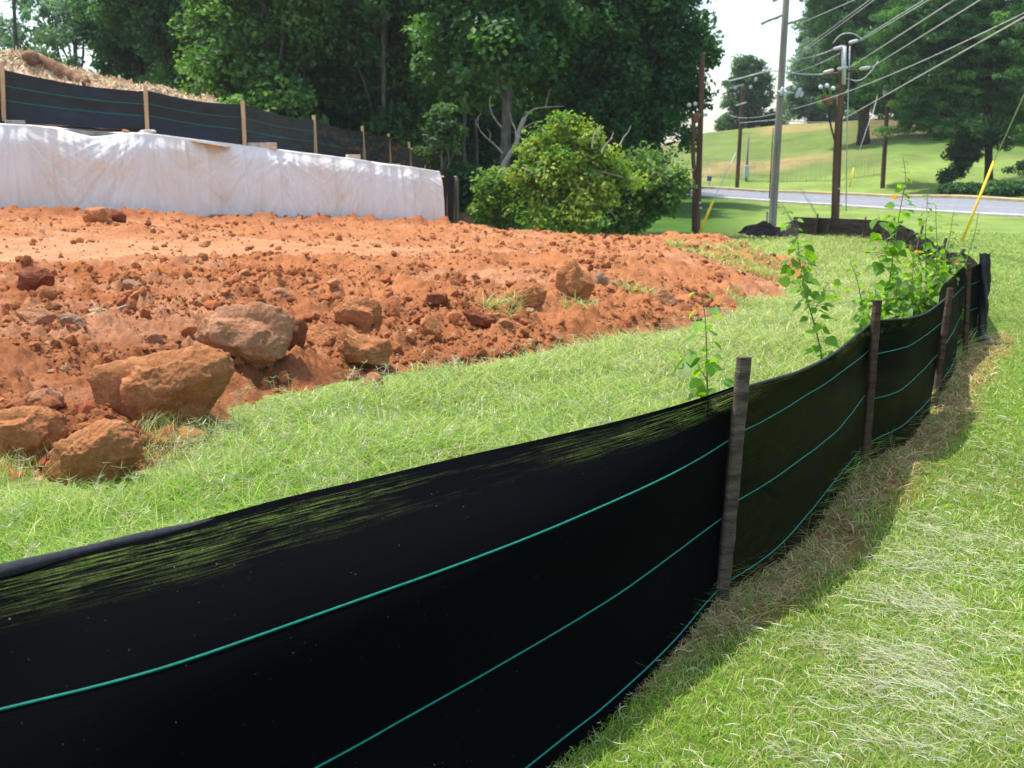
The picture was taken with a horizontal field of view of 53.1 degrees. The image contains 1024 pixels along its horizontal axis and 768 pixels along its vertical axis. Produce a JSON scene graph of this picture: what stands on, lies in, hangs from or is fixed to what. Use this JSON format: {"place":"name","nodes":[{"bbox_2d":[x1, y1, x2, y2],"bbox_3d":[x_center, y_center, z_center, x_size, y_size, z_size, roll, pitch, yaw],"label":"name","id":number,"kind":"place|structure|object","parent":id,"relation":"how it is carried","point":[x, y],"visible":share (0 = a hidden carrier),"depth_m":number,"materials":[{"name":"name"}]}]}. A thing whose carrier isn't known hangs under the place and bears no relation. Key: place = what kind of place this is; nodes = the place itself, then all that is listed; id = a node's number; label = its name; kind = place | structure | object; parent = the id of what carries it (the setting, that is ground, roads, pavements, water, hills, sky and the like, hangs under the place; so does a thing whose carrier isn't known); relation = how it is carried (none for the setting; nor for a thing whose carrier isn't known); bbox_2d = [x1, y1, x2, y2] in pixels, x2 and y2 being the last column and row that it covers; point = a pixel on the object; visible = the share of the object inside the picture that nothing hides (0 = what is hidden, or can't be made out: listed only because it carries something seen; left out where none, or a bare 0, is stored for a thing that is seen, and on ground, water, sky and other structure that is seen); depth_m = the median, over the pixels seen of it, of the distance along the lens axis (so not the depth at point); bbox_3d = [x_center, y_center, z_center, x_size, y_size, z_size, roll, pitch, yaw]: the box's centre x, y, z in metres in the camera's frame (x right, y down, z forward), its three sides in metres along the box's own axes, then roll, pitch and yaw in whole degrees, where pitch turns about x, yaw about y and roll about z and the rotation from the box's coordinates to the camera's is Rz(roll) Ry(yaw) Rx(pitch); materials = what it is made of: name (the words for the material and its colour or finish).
{"place":"outdoors","nodes":[
{"label":"outdoors","id":0,"kind":"place"},
{"bbox_2d":[0,121,475,223],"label":"terrace ground","id":1,"kind":"structure","parent":0,"point":[462,216],"depth_m":33.65,"materials":[{"name":"soil"}]},
{"bbox_2d":[0,46,225,146],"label":"mulch pile","id":2,"kind":"object","parent":1,"relation":"on","point":[12,60],"visible":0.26,"depth_m":26.22,"materials":[{"name":"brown wood"}]},
{"bbox_2d":[21,50,90,85],"bbox_3d":[-11.658,-8.036,26.200,1.907,0.971,0.507,2,12,10],"label":"log","id":3,"kind":"object","parent":2,"relation":"on","point":[32,58],"visible":0.93,"depth_m":26.04,"materials":[{"name":"wood"}]},
{"bbox_2d":[0,62,436,170],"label":"silt fence","id":4,"kind":"object","parent":1,"relation":"on","point":[32,100],"visible":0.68,"depth_m":22.64,"materials":[{"name":"black fabric"}]},
{"bbox_2d":[166,0,354,125],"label":"broadleaf tree","id":5,"kind":"object","parent":1,"relation":"on","point":[228,73],"visible":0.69,"depth_m":39.41,"materials":[{"name":"green plant"}]},
{"bbox_2d":[293,0,468,169],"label":"broadleaf tree","id":6,"kind":"object","parent":1,"relation":"on","point":[401,119],"visible":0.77,"depth_m":41.40,"materials":[{"name":"green plant"}]},
{"bbox_2d":[0,205,806,484],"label":"bare ground","id":7,"kind":"structure","parent":0,"point":[23,359],"depth_m":12.13,"materials":[{"name":"red soil"}]},
{"bbox_2d":[0,405,69,458],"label":"boulder","id":8,"kind":"object","parent":7,"relation":"on","point":[35,427],"visible":0.88,"depth_m":5.78,"materials":[{"name":"brown stone"}]},
{"bbox_2d":[15,306,54,324],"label":"boulder","id":9,"kind":"object","parent":7,"relation":"on","point":[35,315],"visible":0.79,"depth_m":8.55,"materials":[{"name":"stone"}]},
{"bbox_2d":[16,266,54,291],"bbox_3d":[-4.909,-1.064,10.553,0.410,0.301,0.245,0,11,0],"label":"boulder","id":10,"kind":"object","parent":7,"relation":"on","point":[33,278],"visible":0.81,"depth_m":10.48,"materials":[{"name":"stone"}]},
{"bbox_2d":[23,388,64,406],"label":"boulder","id":11,"kind":"object","parent":7,"relation":"on","point":[32,397],"visible":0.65,"depth_m":6.45,"materials":[{"name":"stone"}]},
{"bbox_2d":[35,285,57,299],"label":"stone","id":12,"kind":"object","parent":7,"relation":"on","point":[43,291],"visible":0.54,"depth_m":9.59,"materials":[{"name":"red stone"}]},
{"bbox_2d":[55,312,88,327],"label":"boulder","id":13,"kind":"object","parent":7,"relation":"on","point":[70,318],"visible":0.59,"depth_m":8.29,"materials":[{"name":"stone"}]},
{"bbox_2d":[43,418,142,483],"bbox_3d":[-2.272,0.389,5.567,0.552,0.411,0.290,0,11,0],"label":"boulder","id":14,"kind":"object","parent":7,"relation":"on","point":[94,447],"visible":0.88,"depth_m":5.48,"materials":[{"name":"brown stone"}]},
{"bbox_2d":[82,207,112,223],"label":"stone","id":15,"kind":"object","parent":7,"relation":"on","point":[98,214],"visible":0.81,"depth_m":19.55,"materials":[{"name":"brown stone"}]},
{"bbox_2d":[110,208,126,222],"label":"clod","id":16,"kind":"object","parent":7,"relation":"on","point":[119,216],"visible":0.69,"depth_m":20.03,"materials":[{"name":"soil"}]},
{"bbox_2d":[85,344,234,424],"bbox_3d":[-2.249,0.008,6.608,0.964,0.556,0.475,0,11,0],"label":"boulder","id":17,"kind":"object","parent":7,"relation":"on","point":[195,379],"visible":0.94,"depth_m":6.47,"materials":[{"name":"brown stone"}]},
{"bbox_2d":[180,324,197,336],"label":"stone","id":18,"kind":"object","parent":7,"relation":"on","point":[189,329],"visible":0.64,"depth_m":8.73,"materials":[{"name":"red stone"}]},
{"bbox_2d":[178,426,206,446],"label":"boulder","id":19,"kind":"object","parent":7,"relation":"on","point":[193,432],"visible":0.44,"depth_m":6.31,"materials":[{"name":"brown stone"}]},
{"bbox_2d":[194,301,294,369],"bbox_3d":[-2.094,-0.376,8.008,0.790,0.553,0.508,0,11,0],"label":"boulder","id":20,"kind":"object","parent":7,"relation":"on","point":[257,334],"visible":1,"depth_m":7.92,"materials":[{"name":"stone"}]},
{"bbox_2d":[288,318,307,350],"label":"clod","id":21,"kind":"object","parent":7,"relation":"on","point":[299,333],"visible":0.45,"depth_m":8.34,"materials":[{"name":"soil"}]},
{"bbox_2d":[306,322,337,346],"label":"boulder","id":22,"kind":"object","parent":7,"relation":"on","point":[320,333],"visible":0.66,"depth_m":8.86,"materials":[{"name":"red stone"}]},
{"bbox_2d":[333,295,382,329],"bbox_3d":[-1.430,-0.639,9.535,0.470,0.375,0.283,0,11,0],"label":"boulder","id":23,"kind":"object","parent":7,"relation":"on","point":[362,312],"visible":0.92,"depth_m":9.45,"materials":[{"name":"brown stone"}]},
{"bbox_2d":[332,324,392,367],"bbox_3d":[-1.255,-0.312,8.614,0.511,0.407,0.330,0,11,0],"label":"boulder","id":24,"kind":"object","parent":7,"relation":"on","point":[352,346],"visible":0.89,"depth_m":8.54,"materials":[{"name":"brown stone"}]},
{"bbox_2d":[0,206,805,485],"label":"clay clods","id":25,"kind":"object","parent":7,"relation":"on","point":[86,408],"visible":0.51,"depth_m":10.47,"materials":[{"name":"soil"}]},
{"bbox_2d":[419,315,441,340],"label":"clod","id":26,"kind":"object","parent":7,"relation":"on","point":[430,324],"visible":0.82,"depth_m":9.51,"materials":[{"name":"red soil"}]},
{"bbox_2d":[426,293,447,304],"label":"clod","id":27,"kind":"object","parent":7,"relation":"on","point":[437,298],"visible":1,"depth_m":10.39,"materials":[{"name":"soil"}]},
{"bbox_2d":[411,101,483,212],"bbox_3d":[-1.856,-6.909,33.962,2.769,4.712,1.996,-9,14,-36],"label":"cedar tree","id":28,"kind":"object","parent":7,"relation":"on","point":[445,132],"visible":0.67,"depth_m":33.24,"materials":[{"name":"green plant"}]},
{"bbox_2d":[461,309,494,327],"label":"clod","id":29,"kind":"object","parent":7,"relation":"on","point":[477,318],"visible":0.98,"depth_m":10.06,"materials":[{"name":"soil"}]},
{"bbox_2d":[505,282,546,306],"bbox_3d":[0.153,-0.938,10.986,0.453,0.318,0.258,0,11,0],"label":"boulder","id":30,"kind":"object","parent":7,"relation":"on","point":[535,296],"visible":0.81,"depth_m":10.91,"materials":[{"name":"brown stone"}]},
{"bbox_2d":[554,258,594,301],"bbox_3d":[0.700,-1.137,11.458,0.455,0.548,0.247,0,11,0],"label":"boulder","id":31,"kind":"object","parent":7,"relation":"on","point":[571,276],"visible":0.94,"depth_m":11.39,"materials":[{"name":"brown stone"}]},
{"bbox_2d":[652,287,676,305],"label":"stone","id":32,"kind":"object","parent":7,"relation":"on","point":[668,299],"visible":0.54,"depth_m":12.35,"materials":[{"name":"stone"}]},
{"bbox_2d":[0,0,892,144],"label":"sky","id":33,"kind":"structure","parent":0,"point":[740,21],"materials":[{"name":"white"}]},
{"bbox_2d":[0,228,1003,671],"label":"wild grass","id":34,"kind":"structure","parent":0,"point":[596,358],"depth_m":7.26,"materials":[{"name":"plant"}]},
{"bbox_2d":[0,118,1023,767],"bbox_3d":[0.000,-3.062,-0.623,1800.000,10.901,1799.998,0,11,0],"label":"ground","id":35,"kind":"structure","parent":0,"point":[918,154],"depth_m":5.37,"materials":[{"name":"plant"}]},
{"bbox_2d":[0,13,27,49],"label":"broadleaf tree","id":36,"kind":"object","parent":35,"relation":"on","point":[6,20],"visible":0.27,"depth_m":81.19,"materials":[{"name":"green plant"}]},
{"bbox_2d":[12,0,76,63],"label":"broadleaf tree","id":37,"kind":"object","parent":35,"relation":"on","point":[47,38],"visible":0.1,"depth_m":71.35,"materials":[{"name":"green plant"}]},
{"bbox_2d":[0,0,101,75],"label":"broadleaf tree","id":38,"kind":"object","parent":35,"relation":"on","point":[58,8],"visible":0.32,"depth_m":75.98,"materials":[{"name":"green plant"}]},
{"bbox_2d":[64,0,160,83],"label":"broadleaf tree","id":39,"kind":"object","parent":35,"relation":"on","point":[128,60],"visible":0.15,"depth_m":54.22,"materials":[{"name":"green plant"}]},
{"bbox_2d":[0,404,279,536],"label":"wispy grass","id":40,"kind":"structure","parent":35,"relation":"on","point":[148,453],"depth_m":5.66,"materials":[{"name":"plant"}]},
{"bbox_2d":[86,0,225,94],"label":"broadleaf tree","id":41,"kind":"object","parent":35,"relation":"on","point":[146,21],"visible":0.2,"depth_m":46.24,"materials":[{"name":"green plant"}]},
{"bbox_2d":[64,129,457,222],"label":"retaining wall","id":42,"kind":"structure","parent":35,"relation":"on","point":[455,209],"depth_m":27.50,"materials":[{"name":"concrete"}]},
{"bbox_2d":[0,123,444,220],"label":"plastic sheet","id":43,"kind":"object","parent":42,"relation":"on","point":[49,166],"visible":0.86,"depth_m":22.66,"materials":[{"name":"plastic"}]},
{"bbox_2d":[444,171,454,222],"bbox_3d":[-1.687,-4.805,27.584,0.107,1.836,2.236,1,12,4],"label":"cloth flap","id":44,"kind":"object","parent":42,"relation":"hanging from","point":[449,180],"visible":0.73,"depth_m":27.69,"materials":[{"name":"fabric"}]},
{"bbox_2d":[242,2,367,131],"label":"broadleaf tree","id":45,"kind":"object","parent":35,"relation":"on","point":[284,58],"visible":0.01,"depth_m":47.79,"materials":[{"name":"green plant"}]},
{"bbox_2d":[269,1,408,130],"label":"broadleaf tree","id":46,"kind":"object","parent":35,"relation":"on","point":[372,87],"visible":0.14,"depth_m":42.53,"materials":[{"name":"green plant"}]},
{"bbox_2d":[365,372,383,389],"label":"stone","id":47,"kind":"object","parent":35,"relation":"on","point":[377,376],"visible":0.51,"depth_m":7.98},
{"bbox_2d":[380,1,385,136],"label":"sapling","id":48,"kind":"object","parent":35,"relation":"on","point":[383,86],"visible":0.38,"depth_m":41.25,"materials":[{"name":"brown plant"}]},
{"bbox_2d":[391,4,492,164],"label":"broadleaf tree","id":49,"kind":"object","parent":35,"relation":"on","point":[469,159],"visible":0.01,"depth_m":48.19,"materials":[{"name":"green plant"}]},
{"bbox_2d":[460,8,466,164],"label":"sapling","id":50,"kind":"object","parent":35,"relation":"on","point":[463,140],"visible":0.15,"depth_m":45.67,"materials":[{"name":"brown plant"}]},
{"bbox_2d":[0,270,933,559],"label":"grass seed heads","id":51,"kind":"object","parent":35,"relation":"on","point":[360,408],"depth_m":6.50,"materials":[{"name":"plant"}]},
{"bbox_2d":[420,2,525,178],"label":"broadleaf tree","id":52,"kind":"object","parent":35,"relation":"on","point":[485,120],"visible":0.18,"depth_m":50.22,"materials":[{"name":"green plant"}]},
{"bbox_2d":[473,102,478,174],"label":"sapling","id":53,"kind":"object","parent":35,"relation":"on","point":[476,162],"visible":0.23,"depth_m":48.63,"materials":[{"name":"brown plant"}]},
{"bbox_2d":[0,253,990,767],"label":"silt fence","id":54,"kind":"object","parent":35,"relation":"on","point":[532,603],"visible":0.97,"depth_m":2.70,"materials":[{"name":"black fabric"}]},
{"bbox_2d":[465,165,530,229],"bbox_3d":[-0.225,-5.164,30.546,2.197,2.668,1.826,-5,12,-23],"label":"bush","id":55,"kind":"object","parent":35,"relation":"on","point":[498,202],"visible":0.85,"depth_m":30.18,"materials":[{"name":"green plant"}]},
{"bbox_2d":[400,0,603,229],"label":"grey trunk tree","id":56,"kind":"object","parent":35,"relation":"on","point":[512,37],"visible":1,"depth_m":34.12,"materials":[{"name":"green plant"}]},
{"bbox_2d":[476,88,562,173],"bbox_3d":[0.243,-7.992,34.098,2.900,3.575,0.234,0,11,0],"label":"dead tree","id":57,"kind":"object","parent":35,"relation":"on","point":[504,163],"visible":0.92,"depth_m":33.98,"materials":[{"name":"grey wood"}]},
{"bbox_2d":[492,0,575,182],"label":"broadleaf tree","id":58,"kind":"object","parent":35,"relation":"on","point":[519,93],"visible":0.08,"depth_m":53.77,"materials":[{"name":"green plant"}]},
{"bbox_2d":[503,109,648,234],"bbox_3d":[1.832,-5.643,29.029,4.184,4.250,2.370,0,11,0],"label":"bush","id":59,"kind":"object","parent":35,"relation":"on","point":[562,169],"visible":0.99,"depth_m":28.87,"materials":[{"name":"green plant"}]},
{"bbox_2d":[518,0,724,234],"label":"broadleaf tree","id":60,"kind":"object","parent":35,"relation":"on","point":[639,53],"visible":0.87,"depth_m":36.75,"materials":[{"name":"green plant"}]},
{"bbox_2d":[576,140,697,235],"bbox_3d":[3.780,-5.626,30.997,3.435,3.473,2.803,-8,14,-34],"label":"bush","id":61,"kind":"object","parent":35,"relation":"on","point":[658,193],"visible":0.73,"depth_m":30.64,"materials":[{"name":"green plant"}]},
{"bbox_2d":[619,0,716,167],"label":"broadleaf tree","id":62,"kind":"object","parent":35,"relation":"on","point":[685,111],"visible":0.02,"depth_m":57.27,"materials":[{"name":"green plant"}]},
{"bbox_2d":[687,52,707,233],"bbox_3d":[6.647,-8.389,37.052,0.689,6.938,0.436,6,13,26],"label":"utility pole","id":63,"kind":"object","parent":35,"relation":"on","point":[697,178],"visible":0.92,"depth_m":36.97,"materials":[{"name":"brown wood"}]},
{"bbox_2d":[670,289,733,399],"bbox_3d":[0.995,0.049,5.218,0.378,1.067,0.391,0,11,0],"label":"weed","id":64,"kind":"object","parent":35,"relation":"on","point":[689,363],"visible":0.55,"depth_m":5.16,"materials":[{"name":"green plant"}]},
{"bbox_2d":[729,70,764,187],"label":"utility pole","id":65,"kind":"object","parent":35,"relation":"on","point":[738,161],"visible":0.98,"depth_m":79.46,"materials":[{"name":"brown wood"}]},
{"bbox_2d":[719,53,776,129],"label":"pine tree","id":66,"kind":"object","parent":35,"relation":"on","point":[757,100],"visible":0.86,"depth_m":128.44,"materials":[{"name":"green plant"}]},
{"bbox_2d":[737,212,798,237],"bbox_3d":[9.441,-5.780,38.069,2.351,1.173,1.738,0,11,0],"label":"silt fence","id":67,"kind":"object","parent":35,"relation":"on","point":[765,228],"visible":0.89,"depth_m":37.76,"materials":[{"name":"fabric"}]},
{"bbox_2d":[761,0,806,226],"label":"utility pole","id":68,"kind":"object","parent":35,"relation":"on","point":[776,149],"visible":0.96,"depth_m":39.05,"materials":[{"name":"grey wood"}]},
{"bbox_2d":[791,13,1023,109],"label":"overhead wire","id":69,"kind":"object","parent":68,"relation":"attached to","point":[922,60],"visible":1,"depth_m":23.33,"materials":[{"name":"metal"}]},
{"bbox_2d":[553,338,1023,767],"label":"grass clippings","id":70,"kind":"object","parent":35,"relation":"on","point":[894,649],"depth_m":3.46,"materials":[{"name":"plant"}]},
{"bbox_2d":[702,153,881,181],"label":"chain link fence","id":71,"kind":"object","parent":35,"relation":"on","point":[825,175],"visible":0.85,"depth_m":83.12,"materials":[{"name":"grey metal"}]},
{"bbox_2d":[590,330,1012,732],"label":"dead grass","id":72,"kind":"structure","parent":35,"relation":"on","point":[770,601],"depth_m":4.63,"materials":[{"name":"plant"}]},
{"bbox_2d":[777,204,841,359],"bbox_3d":[2.308,-0.695,8.011,0.526,1.414,0.554,-11,16,-42],"label":"weed","id":73,"kind":"object","parent":35,"relation":"on","point":[810,257],"visible":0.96,"depth_m":7.96,"materials":[{"name":"green plant"}]},
{"bbox_2d":[783,36,845,122],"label":"pine tree","id":74,"kind":"object","parent":35,"relation":"on","point":[809,85],"visible":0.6,"depth_m":122.22,"materials":[{"name":"green plant"}]},
{"bbox_2d":[791,0,854,115],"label":"pine tree","id":75,"kind":"object","parent":35,"relation":"on","point":[810,32],"visible":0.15,"depth_m":125.14,"materials":[{"name":"green plant"}]},
{"bbox_2d":[818,33,877,217],"bbox_3d":[12.626,-9.253,38.920,2.205,7.833,0.525,0,11,0],"label":"utility pole","id":76,"kind":"object","parent":35,"relation":"on","point":[836,170],"visible":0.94,"depth_m":38.62,"materials":[{"name":"brown wood"}]},
{"bbox_2d":[842,17,1023,119],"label":"overhead wire","id":77,"kind":"object","parent":76,"relation":"attached to","point":[943,62],"visible":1,"depth_m":24.18,"materials":[{"name":"metal"}]},
{"bbox_2d":[785,233,916,280],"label":"tall grass","id":78,"kind":"structure","parent":35,"relation":"on","point":[838,249],"depth_m":27.23,"materials":[{"name":"plant"}]},
{"bbox_2d":[801,0,911,144],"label":"broadleaf tree","id":79,"kind":"object","parent":35,"relation":"on","point":[854,23],"visible":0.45,"depth_m":95.62,"materials":[{"name":"green plant"}]},
{"bbox_2d":[701,186,1023,201],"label":"kerb","id":80,"kind":"structure","parent":35,"relation":"on","point":[890,195],"depth_m":68.78,"materials":[{"name":"concrete"}]},
{"bbox_2d":[844,262,883,332],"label":"weed","id":81,"kind":"object","parent":35,"relation":"on","point":[862,307],"visible":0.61,"depth_m":8.43,"materials":[{"name":"green plant"}]},
{"bbox_2d":[845,288,885,340],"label":"weed","id":82,"kind":"object","parent":35,"relation":"on","point":[865,321],"visible":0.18,"depth_m":8.24,"materials":[{"name":"green plant"}]},
{"bbox_2d":[793,214,977,321],"bbox_3d":[9.207,-3.544,25.640,2.374,1.394,32.547,2,12,12],"label":"silt fence","id":83,"kind":"object","parent":35,"relation":"on","point":[832,225],"visible":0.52,"depth_m":35.19,"materials":[{"name":"black fabric"}]},
{"bbox_2d":[880,59,895,187],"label":"utility pole","id":84,"kind":"object","parent":35,"relation":"on","point":[884,158],"visible":0.52,"depth_m":73.41,"materials":[{"name":"brown wood"}]},
{"bbox_2d":[859,157,917,325],"bbox_3d":[3.148,-0.991,8.545,0.484,1.780,0.490,0,11,0],"label":"weed","id":85,"kind":"object","parent":35,"relation":"on","point":[889,249],"visible":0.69,"depth_m":8.49,"materials":[{"name":"green plant"}]},
{"bbox_2d":[881,270,918,318],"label":"weed","id":86,"kind":"object","parent":35,"relation":"on","point":[897,308],"visible":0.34,"depth_m":8.31,"materials":[{"name":"green plant"}]},
{"bbox_2d":[886,254,935,317],"bbox_3d":[3.536,-0.674,9.041,0.425,0.962,0.447,-8,14,-34],"label":"weed","id":87,"kind":"object","parent":35,"relation":"on","point":[908,283],"visible":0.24,"depth_m":8.96,"materials":[{"name":"green plant"}]},
{"bbox_2d":[900,268,938,317],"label":"weed","id":88,"kind":"object","parent":35,"relation":"on","point":[930,301],"visible":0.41,"depth_m":8.79,"materials":[{"name":"green plant"}]},
{"bbox_2d":[880,79,964,134],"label":"pine tree","id":89,"kind":"object","parent":35,"relation":"on","point":[897,117],"visible":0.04,"depth_m":96.95,"materials":[{"name":"green plant"}]},
{"bbox_2d":[895,194,958,295],"bbox_3d":[3.716,-0.980,9.212,0.569,1.493,0.480,0,11,0],"label":"weed","id":90,"kind":"object","parent":35,"relation":"on","point":[942,270],"visible":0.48,"depth_m":9.14,"materials":[{"name":"green plant"}]},
{"bbox_2d":[915,246,949,292],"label":"weed","id":91,"kind":"object","parent":35,"relation":"on","point":[942,251],"visible":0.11,"depth_m":9.27,"materials":[{"name":"green plant"}]},
{"bbox_2d":[913,272,954,309],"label":"weed","id":92,"kind":"object","parent":35,"relation":"on","point":[939,286],"visible":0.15,"depth_m":8.87,"materials":[{"name":"green plant"}]},
{"bbox_2d":[850,0,1023,180],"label":"pine tree","id":93,"kind":"object","parent":35,"relation":"on","point":[964,91],"visible":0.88,"depth_m":68.68,"materials":[{"name":"green plant"}]},
{"bbox_2d":[935,211,965,283],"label":"weed","id":94,"kind":"object","parent":35,"relation":"on","point":[957,261],"visible":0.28,"depth_m":10.09,"materials":[{"name":"green plant"}]},
{"bbox_2d":[935,181,979,194],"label":"shrub","id":95,"kind":"object","parent":35,"relation":"on","point":[955,188],"visible":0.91,"depth_m":67.08,"materials":[{"name":"green plant"}]},
{"bbox_2d":[951,211,979,273],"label":"weed","id":96,"kind":"object","parent":35,"relation":"on","point":[962,265],"visible":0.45,"depth_m":10.95,"materials":[{"name":"green plant"}]},
{"bbox_2d":[935,97,1002,183],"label":"pine tree","id":97,"kind":"object","parent":35,"relation":"on","point":[964,153],"visible":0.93,"depth_m":68.59,"materials":[{"name":"green plant"}]},
{"bbox_2d":[960,94,1023,241],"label":"guy wire","id":98,"kind":"object","parent":35,"relation":"attached to","point":[977,201],"visible":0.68,"depth_m":32.48,"materials":[{"name":"metal"}]},
{"bbox_2d":[969,179,1023,196],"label":"shrub","id":99,"kind":"object","parent":35,"relation":"on","point":[998,188],"visible":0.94,"depth_m":65.78,"materials":[{"name":"green plant"}]},
{"bbox_2d":[990,0,1023,176],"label":"pine tree","id":100,"kind":"object","parent":35,"relation":"on","point":[1016,75],"visible":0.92,"depth_m":65.83,"materials":[{"name":"green plant"}]},
{"bbox_2d":[681,187,1023,213],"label":"road","id":101,"kind":"structure","parent":0,"point":[955,204],"depth_m":62.62,"materials":[{"name":"asphalt"}]},
{"bbox_2d":[686,194,1023,217],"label":"curb","id":102,"kind":"structure","parent":101,"relation":"on","point":[884,208],"depth_m":54.95,"materials":[{"name":"concrete"}]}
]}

